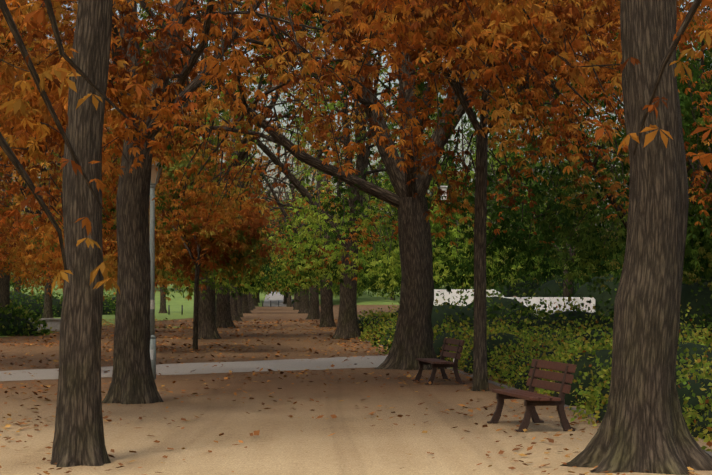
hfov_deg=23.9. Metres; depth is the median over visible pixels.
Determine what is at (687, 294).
shrub
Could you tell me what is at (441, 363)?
bench
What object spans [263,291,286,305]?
building
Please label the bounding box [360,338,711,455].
kerb edging
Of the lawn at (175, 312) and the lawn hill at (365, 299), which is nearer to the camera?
the lawn at (175, 312)
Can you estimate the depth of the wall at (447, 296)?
62.64 m
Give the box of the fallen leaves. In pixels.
[0,318,699,474]
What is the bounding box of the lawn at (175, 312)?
[54,307,193,325]
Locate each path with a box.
[0,355,387,380]
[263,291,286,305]
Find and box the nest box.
[440,186,447,199]
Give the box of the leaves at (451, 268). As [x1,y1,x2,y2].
[0,0,711,304]
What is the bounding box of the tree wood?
[0,0,711,474]
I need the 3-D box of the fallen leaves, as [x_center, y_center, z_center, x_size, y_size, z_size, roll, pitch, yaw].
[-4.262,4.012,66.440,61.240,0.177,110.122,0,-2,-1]
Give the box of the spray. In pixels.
[0,0,711,293]
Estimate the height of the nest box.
0.339 m
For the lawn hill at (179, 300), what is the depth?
282.53 m
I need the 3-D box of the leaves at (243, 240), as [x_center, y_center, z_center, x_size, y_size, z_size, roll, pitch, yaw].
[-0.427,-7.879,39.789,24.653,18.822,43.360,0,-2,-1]
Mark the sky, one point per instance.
(278, 109)
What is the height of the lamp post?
4.894 m
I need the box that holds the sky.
[1,0,707,225]
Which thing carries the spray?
on the tree wood
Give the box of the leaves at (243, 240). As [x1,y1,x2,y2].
[0,0,711,301]
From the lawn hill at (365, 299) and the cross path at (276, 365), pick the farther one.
the lawn hill at (365, 299)
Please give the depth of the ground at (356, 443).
25.02 m
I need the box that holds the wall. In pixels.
[29,318,60,330]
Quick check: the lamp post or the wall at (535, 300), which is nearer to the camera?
the lamp post
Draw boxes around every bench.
[412,338,464,384]
[487,359,576,431]
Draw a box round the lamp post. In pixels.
[150,161,164,379]
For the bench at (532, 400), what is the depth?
23.48 m
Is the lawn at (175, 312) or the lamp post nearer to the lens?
the lamp post
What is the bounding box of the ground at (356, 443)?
[0,227,711,474]
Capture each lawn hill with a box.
[10,263,265,306]
[292,239,582,304]
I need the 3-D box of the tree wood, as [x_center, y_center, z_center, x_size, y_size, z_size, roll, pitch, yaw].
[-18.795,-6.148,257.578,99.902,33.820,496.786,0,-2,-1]

